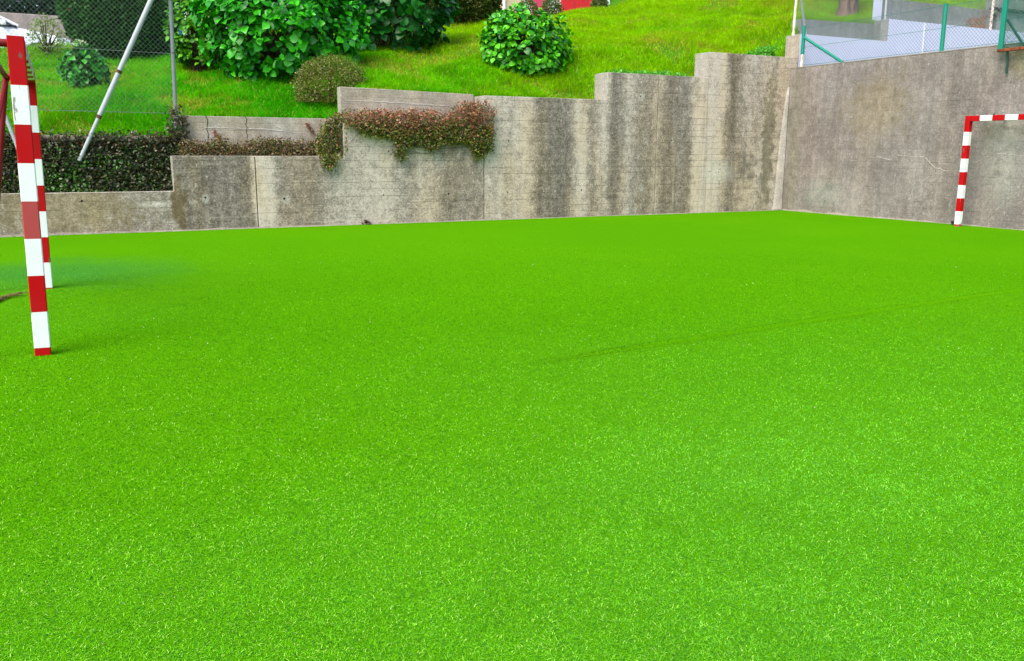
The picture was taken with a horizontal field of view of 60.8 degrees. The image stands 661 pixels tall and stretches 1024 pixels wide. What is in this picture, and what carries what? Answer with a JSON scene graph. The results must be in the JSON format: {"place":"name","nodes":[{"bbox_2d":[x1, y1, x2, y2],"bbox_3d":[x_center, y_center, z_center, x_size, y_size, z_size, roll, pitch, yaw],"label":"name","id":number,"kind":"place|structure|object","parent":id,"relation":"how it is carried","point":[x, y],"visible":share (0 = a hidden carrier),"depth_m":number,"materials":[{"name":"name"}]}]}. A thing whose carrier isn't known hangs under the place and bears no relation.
{"place":"outdoors","nodes":[
{"label":"outdoors","id":0,"kind":"place"},
{"bbox_2d":[0,0,995,136],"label":"hillside","id":1,"kind":"structure","parent":0,"point":[615,2],"depth_m":16.38,"materials":[{"name":"green plant"}]},
{"bbox_2d":[0,12,70,39],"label":"street wall","id":2,"kind":"structure","parent":1,"relation":"on","point":[15,17],"depth_m":23.67,"materials":[{"name":"concrete"}]},
{"bbox_2d":[25,12,66,55],"bbox_3d":[-9.684,-6.124,18.101,0.822,0.930,0.615,-6,13,-26],"label":"bush","id":3,"kind":"object","parent":1,"relation":"on","point":[44,40],"visible":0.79,"depth_m":18.06,"materials":[{"name":"green plant"}]},
{"bbox_2d":[0,0,117,16],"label":"flowering hedge","id":4,"kind":"object","parent":1,"relation":"on","point":[49,6],"visible":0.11,"depth_m":24.06,"materials":[{"name":"red plant"}]},
{"bbox_2d":[56,39,110,88],"bbox_3d":[-7.228,-4.449,14.735,0.859,0.888,0.836,-6,13,-26],"label":"hydrangea","id":5,"kind":"object","parent":1,"relation":"on","point":[89,64],"visible":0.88,"depth_m":14.53,"materials":[{"name":"green plant"}]},
{"bbox_2d":[54,0,179,60],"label":"conifer hedge","id":6,"kind":"object","parent":1,"relation":"on","point":[133,18],"visible":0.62,"depth_m":17.15,"materials":[{"name":"green plant"}]},
{"bbox_2d":[162,0,227,71],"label":"laurel shrub","id":7,"kind":"object","parent":1,"relation":"on","point":[187,50],"visible":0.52,"depth_m":15.88,"materials":[{"name":"green plant"}]},
{"bbox_2d":[6,87,472,155],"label":"planter wall","id":8,"kind":"structure","parent":1,"relation":"on","point":[238,128],"depth_m":13.22,"materials":[{"name":"grey concrete"}]},
{"bbox_2d":[0,0,177,160],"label":"chain link fence","id":9,"kind":"object","parent":8,"relation":"on","point":[123,60],"visible":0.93,"depth_m":11.87,"materials":[{"name":"metal"}]},
{"bbox_2d":[305,122,314,135],"bbox_3d":[-3.049,-3.058,13.227,0.173,0.208,0.087,-6,13,-26],"label":"ivy sprig","id":10,"kind":"object","parent":8,"relation":"attached to","point":[308,125],"visible":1,"depth_m":13.21,"materials":[{"name":"brown plant"}]},
{"bbox_2d":[185,0,370,81],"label":"hydrangea","id":11,"kind":"object","parent":1,"relation":"on","point":[293,47],"visible":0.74,"depth_m":14.83,"materials":[{"name":"green plant"}]},
{"bbox_2d":[177,0,426,27],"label":"background hedge","id":12,"kind":"object","parent":1,"relation":"on","point":[293,5],"depth_m":23.29,"materials":[{"name":"green plant"}]},
{"bbox_2d":[290,51,369,104],"bbox_3d":[-2.896,-4.044,14.050,0.961,0.870,1.304,11,16,43],"label":"heath mound","id":13,"kind":"object","parent":1,"relation":"on","point":[326,62],"visible":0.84,"depth_m":13.82,"materials":[{"name":"green plant"}]},
{"bbox_2d":[322,0,462,52],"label":"hydrangea","id":14,"kind":"object","parent":1,"relation":"on","point":[384,17],"visible":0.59,"depth_m":17.65,"materials":[{"name":"green plant"}]},
{"bbox_2d":[429,0,502,24],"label":"juniper","id":15,"kind":"object","parent":1,"relation":"on","point":[474,10],"visible":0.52,"depth_m":22.11,"materials":[{"name":"green plant"}]},
{"bbox_2d":[475,2,574,74],"bbox_3d":[0.285,-5.363,16.178,1.854,1.398,1.586,-6,13,-26],"label":"hydrangea","id":16,"kind":"object","parent":1,"relation":"on","point":[505,26],"visible":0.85,"depth_m":15.77,"materials":[{"name":"green plant"}]},
{"bbox_2d":[515,0,538,15],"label":"garden shrub","id":17,"kind":"object","parent":1,"relation":"on","point":[533,5],"visible":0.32,"depth_m":24.55,"materials":[{"name":"green plant"}]},
{"bbox_2d":[479,0,609,14],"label":"house","id":18,"kind":"structure","parent":1,"relation":"on","point":[566,4],"depth_m":29.59,"materials":[{"name":"red brick"}]},
{"bbox_2d":[532,0,547,14],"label":"door","id":19,"kind":"structure","parent":18,"relation":"in","point":[539,2],"depth_m":29.14,"materials":[{"name":"pink paint"}]},
{"bbox_2d":[540,0,563,15],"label":"garden shrub","id":20,"kind":"object","parent":1,"relation":"on","point":[551,5],"visible":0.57,"depth_m":25.10,"materials":[{"name":"green plant"}]},
{"bbox_2d":[590,0,607,7],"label":"garden shrub","id":21,"kind":"object","parent":1,"relation":"on","point":[601,3],"visible":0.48,"depth_m":25.57,"materials":[{"name":"green plant"}]},
{"bbox_2d":[605,67,689,76],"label":"wall top weeds","id":22,"kind":"object","parent":1,"relation":"on","point":[665,72],"depth_m":15.72,"materials":[{"name":"green plant"}]},
{"bbox_2d":[737,44,782,55],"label":"wall top weeds","id":23,"kind":"object","parent":1,"relation":"on","point":[767,50],"depth_m":17.00,"materials":[{"name":"green plant"}]},
{"bbox_2d":[836,0,858,15],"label":"tree","id":24,"kind":"object","parent":1,"relation":"on","point":[846,8],"visible":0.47,"depth_m":21.33,"materials":[{"name":"brown plant"}]},
{"bbox_2d":[792,0,990,39],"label":"grey wall","id":25,"kind":"structure","parent":1,"relation":"on","point":[925,6],"depth_m":18.33,"materials":[{"name":"grey concrete"}]},
{"bbox_2d":[985,0,1023,31],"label":"grey gable","id":26,"kind":"structure","parent":1,"relation":"on","point":[997,2],"depth_m":19.88,"materials":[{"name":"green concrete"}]},
{"bbox_2d":[0,210,1023,660],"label":"turf","id":27,"kind":"structure","parent":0,"point":[832,242],"depth_m":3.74,"materials":[{"name":"green plastic"}]},
{"bbox_2d":[0,292,28,300],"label":"dry frond","id":28,"kind":"object","parent":27,"relation":"on","point":[7,296],"visible":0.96,"depth_m":6.51,"materials":[{"name":"beige plant"}]},
{"bbox_2d":[0,35,52,355],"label":"handball goal","id":29,"kind":"object","parent":27,"relation":"on","point":[20,76],"visible":1,"depth_m":4.72,"materials":[{"name":"red paint"}]},
{"bbox_2d":[954,113,1023,226],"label":"soccer goal","id":30,"kind":"object","parent":27,"relation":"on","point":[969,120],"depth_m":13.35,"materials":[{"name":"red paint"}]},
{"label":"ground","id":31,"kind":"structure","parent":0,"visible":0},
{"bbox_2d":[0,52,797,236],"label":"retaining wall","id":32,"kind":"structure","parent":31,"relation":"on","point":[710,136],"depth_m":14.66,"materials":[{"name":"concrete"}]},
{"bbox_2d":[1,101,189,193],"bbox_3d":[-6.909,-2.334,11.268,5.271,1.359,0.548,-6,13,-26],"label":"ivy bank","id":33,"kind":"structure","parent":32,"relation":"on","point":[113,185],"depth_m":11.95,"materials":[{"name":"green plant"}]},
{"bbox_2d":[174,133,323,155],"bbox_3d":[-3.807,-2.678,12.767,2.156,0.404,0.277,-6,13,-26],"label":"ledge ivy","id":34,"kind":"object","parent":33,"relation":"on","point":[274,149],"visible":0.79,"depth_m":12.72,"materials":[{"name":"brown plant"}]},
{"bbox_2d":[313,99,498,171],"bbox_3d":[-1.635,-3.069,13.660,3.017,1.136,0.501,-6,13,-26],"label":"hanging ivy","id":35,"kind":"object","parent":32,"relation":"attached to","point":[393,123],"visible":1,"depth_m":13.54,"materials":[{"name":"green plant"}]},
{"bbox_2d":[782,42,1023,229],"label":"boundary wall","id":36,"kind":"structure","parent":31,"relation":"on","point":[878,138],"depth_m":14.59,"materials":[{"name":"grey concrete"}]},
{"bbox_2d":[800,0,1023,66],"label":"green post fence","id":37,"kind":"object","parent":36,"relation":"on","point":[943,32],"visible":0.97,"depth_m":14.58,"materials":[{"name":"metal"}]},
{"bbox_2d":[997,0,1023,73],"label":"fence","id":38,"kind":"object","parent":36,"relation":"attached to","point":[1003,22],"visible":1,"depth_m":12.81,"materials":[{"name":"green metal"}]},
{"bbox_2d":[785,19,1023,66],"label":"whitewashed wall","id":39,"kind":"structure","parent":31,"relation":"on","point":[793,47],"depth_m":17.91,"materials":[{"name":"grey concrete"}]},
{"bbox_2d":[792,0,994,40],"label":"chain link fence","id":40,"kind":"object","parent":39,"relation":"on","point":[802,11],"visible":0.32,"depth_m":17.75,"materials":[{"name":"metal"}]},
{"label":"street","id":41,"kind":"structure","parent":0,"visible":0},
{"bbox_2d":[0,16,74,47],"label":"car","id":42,"kind":"object","parent":41,"relation":"on","point":[7,24],"visible":0.23,"depth_m":20.44,"materials":[{"name":"white paint"}]}
]}

